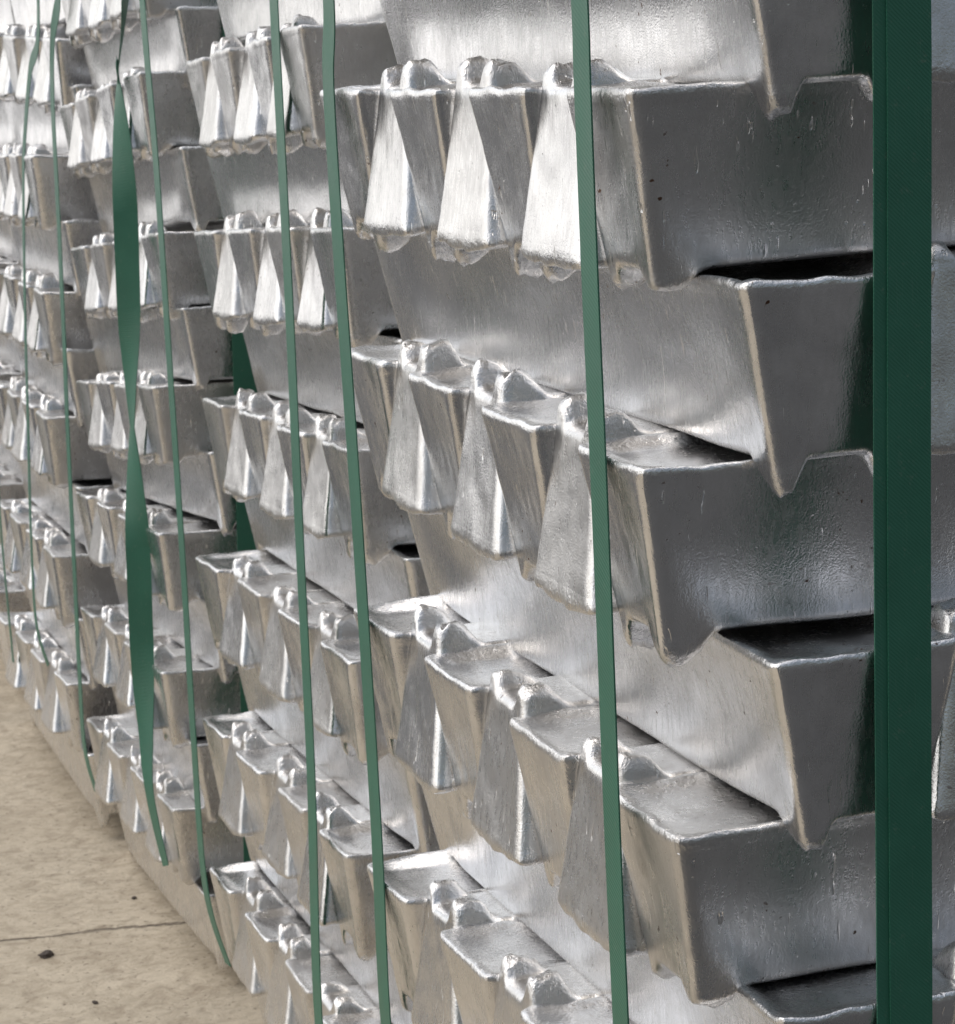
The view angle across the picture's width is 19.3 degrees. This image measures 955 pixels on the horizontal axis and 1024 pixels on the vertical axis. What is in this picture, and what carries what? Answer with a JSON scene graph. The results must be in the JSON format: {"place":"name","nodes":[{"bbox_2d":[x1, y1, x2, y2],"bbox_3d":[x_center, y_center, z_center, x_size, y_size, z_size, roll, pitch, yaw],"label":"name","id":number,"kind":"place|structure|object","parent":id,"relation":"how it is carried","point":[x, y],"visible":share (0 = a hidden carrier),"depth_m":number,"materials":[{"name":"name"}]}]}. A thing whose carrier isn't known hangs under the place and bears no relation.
{"place":"outdoors","nodes":[
{"label":"outdoors","id":0,"kind":"place"},
{"bbox_2d":[0,659,263,1023],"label":"ground","id":1,"kind":"structure","parent":0,"point":[74,877],"depth_m":3.25,"materials":[{"name":"beige concrete"}]},
{"bbox_2d":[54,669,118,751],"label":"ingot","id":2,"kind":"object","parent":1,"relation":"on","point":[100,701],"visible":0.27,"depth_m":3.58,"materials":[{"name":"metal"}]},
{"bbox_2d":[43,544,119,627],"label":"ingot","id":3,"kind":"object","parent":2,"relation":"on","point":[96,584],"visible":0.21,"depth_m":3.57,"materials":[{"name":"metal"}]},
{"bbox_2d":[18,462,113,555],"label":"ingot","id":4,"kind":"object","parent":3,"relation":"on","point":[50,499],"visible":0.27,"depth_m":3.76,"materials":[{"name":"metal"}]},
{"bbox_2d":[22,399,39,453],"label":"ingot","id":5,"kind":"object","parent":4,"relation":"on","point":[34,405],"visible":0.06,"depth_m":3.73,"materials":[{"name":"metal"}]},
{"bbox_2d":[30,393,64,476],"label":"ingot","id":6,"kind":"object","parent":5,"relation":"on","point":[47,402],"visible":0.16,"depth_m":3.64,"materials":[{"name":"metal"}]},
{"bbox_2d":[17,342,119,426],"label":"ingot","id":7,"kind":"object","parent":6,"relation":"on","point":[45,376],"visible":0.28,"depth_m":3.54,"materials":[{"name":"metal"}]},
{"bbox_2d":[4,273,28,348],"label":"ingot","id":8,"kind":"object","parent":7,"relation":"on","point":[11,283],"visible":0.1,"depth_m":3.87,"materials":[{"name":"metal"}]},
{"bbox_2d":[10,219,101,299],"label":"ingot","id":9,"kind":"object","parent":8,"relation":"on","point":[41,250],"visible":0.34,"depth_m":3.64,"materials":[{"name":"metal"}]},
{"bbox_2d":[24,154,98,231],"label":"ingot","id":10,"kind":"object","parent":9,"relation":"on","point":[76,198],"visible":0.23,"depth_m":3.51,"materials":[{"name":"metal"}]},
{"bbox_2d":[35,409,111,488],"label":"ingot","id":11,"kind":"object","parent":4,"relation":"on","point":[88,462],"visible":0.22,"depth_m":3.55,"materials":[{"name":"metal"}]},
{"bbox_2d":[34,287,92,365],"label":"ingot","id":12,"kind":"object","parent":11,"relation":"on","point":[47,300],"visible":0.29,"depth_m":3.53,"materials":[{"name":"metal"}]},
{"bbox_2d":[130,763,163,840],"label":"ingot","id":13,"kind":"object","parent":1,"relation":"on","point":[137,779],"visible":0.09,"depth_m":3.18,"materials":[{"name":"metal"}]},
{"bbox_2d":[124,637,183,676],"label":"ingot","id":14,"kind":"object","parent":13,"relation":"on","point":[169,643],"visible":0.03,"depth_m":3.18,"materials":[{"name":"metal"}]},
{"bbox_2d":[114,578,238,683],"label":"ingot","id":15,"kind":"object","parent":14,"relation":"on","point":[169,623],"visible":0.23,"depth_m":3.05,"materials":[{"name":"metal"}]},
{"bbox_2d":[146,521,236,611],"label":"ingot","id":16,"kind":"object","parent":15,"relation":"on","point":[205,538],"visible":0.24,"depth_m":2.97,"materials":[{"name":"metal"}]},
{"bbox_2d":[138,380,233,466],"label":"ingot","id":17,"kind":"object","parent":16,"relation":"on","point":[193,435],"visible":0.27,"depth_m":2.95,"materials":[{"name":"metal"}]},
{"bbox_2d":[117,804,230,969],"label":"ingot","id":18,"kind":"object","parent":1,"relation":"on","point":[188,903],"visible":0.34,"depth_m":3.14,"materials":[{"name":"metal"}]},
{"bbox_2d":[157,790,243,884],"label":"ingot","id":19,"kind":"object","parent":1,"relation":"on","point":[223,844],"visible":0.24,"depth_m":3.02,"materials":[{"name":"metal"}]},
{"bbox_2d":[112,686,219,823],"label":"ingot","id":20,"kind":"object","parent":19,"relation":"on","point":[176,762],"visible":0.2,"depth_m":3.04,"materials":[{"name":"metal"}]},
{"bbox_2d":[104,620,155,685],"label":"ingot","id":21,"kind":"object","parent":20,"relation":"on","point":[114,631],"visible":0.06,"depth_m":3.29,"materials":[{"name":"metal"}]},
{"bbox_2d":[96,498,160,580],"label":"ingot","id":22,"kind":"object","parent":21,"relation":"on","point":[109,511],"visible":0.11,"depth_m":3.26,"materials":[{"name":"metal"}]},
{"bbox_2d":[105,450,236,536],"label":"ingot","id":23,"kind":"object","parent":22,"relation":"on","point":[203,494],"visible":0.42,"depth_m":3.04,"materials":[{"name":"metal"}]},
{"bbox_2d":[86,306,232,390],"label":"ingot","id":24,"kind":"object","parent":23,"relation":"on","point":[201,346],"visible":0.47,"depth_m":2.96,"materials":[{"name":"metal"}]},
{"bbox_2d":[141,231,210,320],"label":"ingot","id":25,"kind":"object","parent":24,"relation":"on","point":[186,284],"visible":0.21,"depth_m":2.93,"materials":[{"name":"metal"}]},
{"bbox_2d":[89,146,223,233],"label":"ingot","id":26,"kind":"object","parent":25,"relation":"on","point":[190,199],"visible":0.41,"depth_m":2.97,"materials":[{"name":"metal"}]},
{"bbox_2d":[83,6,222,91],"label":"ingot","id":27,"kind":"object","parent":26,"relation":"on","point":[179,37],"visible":0.39,"depth_m":2.97,"materials":[{"name":"metal"}]},
{"bbox_2d":[61,0,92,48],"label":"ingot","id":28,"kind":"object","parent":27,"relation":"on","point":[78,42],"visible":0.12,"depth_m":3.34,"materials":[{"name":"metal"}]},
{"bbox_2d":[50,0,94,790],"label":"green strap","id":29,"kind":"object","parent":28,"relation":"attached to","point":[55,16],"visible":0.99,"depth_m":3.41,"materials":[{"name":"plastic"}]},
{"bbox_2d":[179,224,223,231],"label":"ingot","id":30,"kind":"object","parent":26,"relation":"on","point":[221,226],"visible":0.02,"depth_m":3.41,"materials":[{"name":"metal"}]},
{"bbox_2d":[123,70,199,161],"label":"ingot","id":31,"kind":"object","parent":30,"relation":"on","point":[176,119],"visible":0.25,"depth_m":2.91,"materials":[{"name":"metal"}]},
{"bbox_2d":[112,0,168,865],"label":"green strap","id":32,"kind":"object","parent":31,"relation":"attached to","point":[127,274],"visible":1,"depth_m":3.00,"materials":[{"name":"plastic"}]},
{"bbox_2d":[152,657,240,748],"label":"ingot","id":33,"kind":"object","parent":20,"relation":"on","point":[214,695],"visible":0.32,"depth_m":3.00,"materials":[{"name":"metal"}]},
{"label":"ingot","id":34,"kind":"object","parent":1,"relation":"on","visible":0},
{"bbox_2d":[244,906,310,1009],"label":"ingot","id":35,"kind":"object","parent":34,"relation":"on","point":[262,926],"visible":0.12,"depth_m":2.64,"materials":[{"name":"metal"}]},
{"bbox_2d":[236,746,305,849],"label":"ingot","id":36,"kind":"object","parent":35,"relation":"on","point":[257,768],"visible":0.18,"depth_m":2.60,"materials":[{"name":"metal"}]},
{"bbox_2d":[238,667,439,852],"bbox_3d":[-0.109,0.199,2.541,0.093,0.100,0.624,-4,9,-18],"label":"ingot","id":37,"kind":"object","parent":36,"relation":"on","point":[405,814],"visible":0.24,"depth_m":2.42,"materials":[{"name":"metal"}]},
{"bbox_2d":[195,550,285,665],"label":"ingot","id":38,"kind":"object","parent":37,"relation":"on","point":[214,570],"visible":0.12,"depth_m":2.72,"materials":[{"name":"metal"}]},
{"bbox_2d":[202,394,284,501],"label":"ingot","id":39,"kind":"object","parent":38,"relation":"on","point":[219,413],"visible":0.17,"depth_m":2.69,"materials":[{"name":"metal"}]},
{"bbox_2d":[194,229,247,333],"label":"ingot","id":40,"kind":"object","parent":39,"relation":"on","point":[209,243],"visible":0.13,"depth_m":2.66,"materials":[{"name":"metal"}]},
{"bbox_2d":[186,57,229,157],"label":"ingot","id":41,"kind":"object","parent":40,"relation":"on","point":[197,70],"visible":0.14,"depth_m":2.66,"materials":[{"name":"metal"}]},
{"bbox_2d":[217,0,384,46],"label":"ingot","id":42,"kind":"object","parent":41,"relation":"on","point":[240,19],"visible":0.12,"depth_m":2.48,"materials":[{"name":"metal"}]},
{"bbox_2d":[320,637,388,764],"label":"ingot","id":43,"kind":"object","parent":37,"relation":"on","point":[341,660],"visible":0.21,"depth_m":2.27,"materials":[{"name":"metal"}]},
{"bbox_2d":[245,497,429,608],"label":"ingot","id":44,"kind":"object","parent":43,"relation":"on","point":[397,573],"visible":0.27,"depth_m":2.46,"materials":[{"name":"metal"}]},
{"bbox_2d":[303,414,365,538],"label":"ingot","id":45,"kind":"object","parent":44,"relation":"on","point":[321,520],"visible":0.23,"depth_m":2.33,"materials":[{"name":"metal"}]},
{"bbox_2d":[322,436,415,566],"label":"ingot","id":46,"kind":"object","parent":44,"relation":"on","point":[387,528],"visible":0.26,"depth_m":2.24,"materials":[{"name":"metal"}]},
{"bbox_2d":[243,323,401,423],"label":"ingot","id":47,"kind":"object","parent":46,"relation":"on","point":[319,376],"visible":0.28,"depth_m":2.54,"materials":[{"name":"metal"}]},
{"bbox_2d":[213,209,264,320],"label":"ingot","id":48,"kind":"object","parent":47,"relation":"on","point":[228,303],"visible":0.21,"depth_m":2.59,"materials":[{"name":"metal"}]},
{"bbox_2d":[207,144,350,224],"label":"ingot","id":49,"kind":"object","parent":48,"relation":"on","point":[244,181],"visible":0.17,"depth_m":2.54,"materials":[{"name":"metal"}]},
{"bbox_2d":[280,21,396,149],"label":"ingot","id":50,"kind":"object","parent":49,"relation":"on","point":[364,53],"visible":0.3,"depth_m":2.20,"materials":[{"name":"metal"}]},
{"bbox_2d":[310,226,398,347],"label":"ingot","id":51,"kind":"object","parent":47,"relation":"on","point":[371,314],"visible":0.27,"depth_m":2.22,"materials":[{"name":"metal"}]},
{"label":"ingot","id":52,"kind":"object","parent":35,"relation":"on","visible":0},
{"bbox_2d":[297,791,369,926],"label":"ingot","id":53,"kind":"object","parent":52,"relation":"on","point":[332,812],"visible":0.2,"depth_m":2.36,"materials":[{"name":"metal"}]},
{"bbox_2d":[285,955,359,1023],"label":"ingot","id":54,"kind":"object","parent":34,"relation":"on","point":[299,972],"visible":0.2,"depth_m":2.49,"materials":[{"name":"metal"}]},
{"bbox_2d":[278,781,359,886],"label":"ingot","id":55,"kind":"object","parent":54,"relation":"on","point":[293,800],"visible":0.09,"depth_m":2.47,"materials":[{"name":"metal"}]},
{"bbox_2d":[278,602,353,711],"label":"ingot","id":56,"kind":"object","parent":55,"relation":"on","point":[289,622],"visible":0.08,"depth_m":2.44,"materials":[{"name":"metal"}]},
{"bbox_2d":[259,585,342,702],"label":"ingot","id":57,"kind":"object","parent":56,"relation":"on","point":[275,679],"visible":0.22,"depth_m":2.50,"materials":[{"name":"metal"}]},
{"bbox_2d":[323,1008,392,1023],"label":"ingot","id":58,"kind":"object","parent":34,"relation":"on","point":[370,1016],"visible":0.13,"depth_m":2.38,"materials":[{"name":"metal"}]},
{"bbox_2d":[269,0,322,1023],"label":"green strap","id":59,"kind":"object","parent":58,"relation":"on","point":[297,496],"visible":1,"depth_m":2.29,"materials":[{"name":"plastic"}]},
{"bbox_2d":[319,822,415,960],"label":"ingot","id":60,"kind":"object","parent":58,"relation":"on","point":[347,850],"visible":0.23,"depth_m":2.30,"materials":[{"name":"metal"}]},
{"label":"ingot","id":61,"kind":"object","parent":1,"relation":"on","visible":0},
{"bbox_2d":[210,861,275,963],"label":"ingot","id":62,"kind":"object","parent":61,"relation":"on","point":[228,881],"visible":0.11,"depth_m":2.78,"materials":[{"name":"metal"}]},
{"bbox_2d":[139,0,230,966],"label":"green strap","id":63,"kind":"object","parent":62,"relation":"attached to","point":[170,377],"visible":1,"depth_m":2.77,"materials":[{"name":"plastic"}]},
{"bbox_2d":[203,711,275,799],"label":"ingot","id":64,"kind":"object","parent":62,"relation":"on","point":[217,728],"visible":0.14,"depth_m":2.75,"materials":[{"name":"metal"}]},
{"bbox_2d":[218,721,291,836],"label":"ingot","id":65,"kind":"object","parent":64,"relation":"on","point":[233,813],"visible":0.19,"depth_m":2.66,"materials":[{"name":"metal"}]},
{"bbox_2d":[245,836,412,1023],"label":"ingot","id":66,"kind":"object","parent":62,"relation":"on","point":[363,973],"visible":0.13,"depth_m":2.48,"materials":[{"name":"metal"}]},
{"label":"ingot","id":67,"kind":"object","parent":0,"visible":0},
{"bbox_2d":[322,0,390,1023],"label":"green strap","id":68,"kind":"object","parent":67,"relation":"attached to","point":[328,43],"visible":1,"depth_m":1.90,"materials":[{"name":"plastic"}]},
{"bbox_3d":[0.301,0.607,2.077,0.574,0.063,0.090,-6,10,-16],"label":"timber bearer","id":69,"kind":"object","parent":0,"visible":0},
{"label":"ingot","id":70,"kind":"object","parent":69,"relation":"on","visible":0},
{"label":"ingot","id":71,"kind":"object","parent":70,"relation":"on","visible":0},
{"bbox_2d":[571,0,628,1023],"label":"green strap","id":72,"kind":"object","parent":71,"relation":"attached to","point":[596,420],"visible":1,"depth_m":1.42,"materials":[{"name":"plastic"}]},
{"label":"ingot","id":73,"kind":"object","parent":70,"relation":"on","visible":0},
{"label":"ingot","id":74,"kind":"object","parent":73,"relation":"on","visible":0},
{"bbox_2d":[367,849,486,1011],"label":"ingot","id":75,"kind":"object","parent":74,"relation":"on","point":[409,879],"visible":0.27,"depth_m":1.95,"materials":[{"name":"metal"}]},
{"bbox_2d":[411,878,518,1023],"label":"ingot","id":76,"kind":"object","parent":74,"relation":"on","point":[452,903],"visible":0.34,"depth_m":1.87,"materials":[{"name":"metal"}]},
{"bbox_2d":[440,920,567,1023],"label":"ingot","id":77,"kind":"object","parent":74,"relation":"on","point":[475,955],"visible":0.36,"depth_m":1.79,"materials":[{"name":"metal"}]},
{"bbox_2d":[493,953,603,1023],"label":"ingot","id":78,"kind":"object","parent":74,"relation":"on","point":[524,981],"visible":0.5,"depth_m":1.71,"materials":[{"name":"metal"}]},
{"label":"ingot","id":79,"kind":"object","parent":74,"relation":"on","visible":0},
{"bbox_2d":[421,785,954,1023],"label":"ingot","id":80,"kind":"object","parent":79,"relation":"on","point":[527,895],"visible":0.23,"depth_m":1.60,"materials":[{"name":"metal"}]},
{"bbox_2d":[354,595,469,756],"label":"ingot","id":81,"kind":"object","parent":80,"relation":"on","point":[390,622],"visible":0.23,"depth_m":1.92,"materials":[{"name":"metal"}]},
{"bbox_2d":[407,512,954,850],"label":"ingot","id":82,"kind":"object","parent":81,"relation":"on","point":[779,719],"visible":0.56,"depth_m":1.43,"materials":[{"name":"metal"}]},
{"bbox_2d":[351,344,400,499],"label":"ingot","id":83,"kind":"object","parent":82,"relation":"on","point":[374,367],"visible":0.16,"depth_m":1.89,"materials":[{"name":"metal"}]},
{"bbox_2d":[374,233,934,497],"bbox_3d":[0.074,-0.112,1.660,0.102,0.109,0.684,-6,11,-17],"label":"ingot","id":84,"kind":"object","parent":83,"relation":"on","point":[768,367],"visible":0.64,"depth_m":1.42,"materials":[{"name":"metal"}]},
{"bbox_2d":[320,84,410,252],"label":"ingot","id":85,"kind":"object","parent":84,"relation":"on","point":[356,111],"visible":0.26,"depth_m":1.84,"materials":[{"name":"metal"}]},
{"bbox_2d":[364,58,455,236],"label":"ingot","id":86,"kind":"object","parent":84,"relation":"on","point":[392,207],"visible":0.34,"depth_m":1.77,"materials":[{"name":"metal"}]},
{"bbox_2d":[390,84,489,266],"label":"ingot","id":87,"kind":"object","parent":84,"relation":"on","point":[424,116],"visible":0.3,"depth_m":1.70,"materials":[{"name":"metal"}]},
{"bbox_2d":[437,55,542,252],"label":"ingot","id":88,"kind":"object","parent":84,"relation":"on","point":[469,220],"visible":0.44,"depth_m":1.61,"materials":[{"name":"metal"}]},
{"bbox_2d":[469,81,576,283],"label":"ingot","id":89,"kind":"object","parent":84,"relation":"on","point":[506,117],"visible":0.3,"depth_m":1.54,"materials":[{"name":"metal"}]},
{"bbox_2d":[521,59,667,270],"bbox_3d":[0.359,-0.217,1.555,0.683,0.111,0.102,-6,10,-16],"label":"ingot","id":90,"kind":"object","parent":84,"relation":"on","point":[551,235],"visible":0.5,"depth_m":1.46,"materials":[{"name":"metal"}]},
{"bbox_2d":[567,81,954,290],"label":"ingot","id":91,"kind":"object","parent":84,"relation":"on","point":[692,180],"visible":0.82,"depth_m":1.37,"materials":[{"name":"metal"}]},
{"bbox_2d":[380,0,872,121],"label":"ingot","id":92,"kind":"object","parent":91,"relation":"on","point":[775,55],"visible":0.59,"depth_m":1.42,"materials":[{"name":"metal"}]},
{"bbox_2d":[872,0,931,1023],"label":"green strap","id":93,"kind":"object","parent":92,"relation":"attached to","point":[902,126],"visible":1,"depth_m":1.35,"materials":[{"name":"plastic"}]},
{"bbox_2d":[844,240,954,454],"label":"ingot","id":94,"kind":"object","parent":83,"relation":"on","point":[943,358],"visible":0.06,"depth_m":1.36,"materials":[{"name":"metal"}]},
{"bbox_2d":[382,339,474,514],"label":"ingot","id":95,"kind":"object","parent":82,"relation":"on","point":[408,485],"visible":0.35,"depth_m":1.80,"materials":[{"name":"metal"}]},
{"bbox_2d":[408,365,473,539],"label":"ingot","id":96,"kind":"object","parent":82,"relation":"on","point":[440,397],"visible":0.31,"depth_m":1.74,"materials":[{"name":"metal"}]},
{"bbox_2d":[451,358,571,561],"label":"ingot","id":97,"kind":"object","parent":82,"relation":"on","point":[480,525],"visible":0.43,"depth_m":1.65,"materials":[{"name":"metal"}]},
{"bbox_2d":[481,398,628,581],"bbox_3d":[0.344,-0.039,1.667,0.684,0.106,0.102,-6,10,-16],"label":"ingot","id":98,"kind":"object","parent":82,"relation":"on","point":[521,435],"visible":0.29,"depth_m":1.57,"materials":[{"name":"metal"}]},
{"bbox_2d":[534,391,677,615],"bbox_3d":[0.368,-0.039,1.588,0.684,0.111,0.102,-6,10,-16],"label":"ingot","id":99,"kind":"object","parent":82,"relation":"on","point":[564,573],"visible":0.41,"depth_m":1.50,"materials":[{"name":"metal"}]},
{"bbox_2d":[578,431,954,667],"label":"ingot","id":100,"kind":"object","parent":82,"relation":"on","point":[708,540],"visible":0.79,"depth_m":1.40,"materials":[{"name":"metal"}]},
{"bbox_2d":[395,604,505,793],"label":"ingot","id":101,"kind":"object","parent":80,"relation":"on","point":[422,754],"visible":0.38,"depth_m":1.83,"materials":[{"name":"metal"}]},
{"bbox_2d":[424,643,553,818],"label":"ingot","id":102,"kind":"object","parent":80,"relation":"on","point":[459,680],"visible":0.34,"depth_m":1.77,"materials":[{"name":"metal"}]},
{"bbox_2d":[931,598,954,820],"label":"ingot","id":103,"kind":"object","parent":102,"relation":"on","point":[943,757],"visible":0.06,"depth_m":1.39,"materials":[{"name":"metal"}]},
{"bbox_2d":[470,669,598,865],"bbox_3d":[0.331,0.114,1.777,0.683,0.109,0.102,-6,11,-17],"label":"ingot","id":104,"kind":"object","parent":80,"relation":"on","point":[501,819],"visible":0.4,"depth_m":1.67,"materials":[{"name":"metal"}]},
{"bbox_2d":[509,705,660,887],"bbox_3d":[0.359,0.141,1.702,0.683,0.108,0.101,-6,11,-17],"label":"ingot","id":105,"kind":"object","parent":80,"relation":"on","point":[548,745],"visible":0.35,"depth_m":1.61,"materials":[{"name":"metal"}]},
{"bbox_2d":[557,736,705,956],"bbox_3d":[0.380,0.143,1.621,0.683,0.109,0.102,-6,11,-17],"label":"ingot","id":106,"kind":"object","parent":80,"relation":"on","point":[582,897],"visible":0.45,"depth_m":1.52,"materials":[{"name":"metal"}]},
{"bbox_2d":[619,771,954,1008],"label":"ingot","id":107,"kind":"object","parent":80,"relation":"on","point":[734,889],"visible":0.81,"depth_m":1.43,"materials":[{"name":"metal"}]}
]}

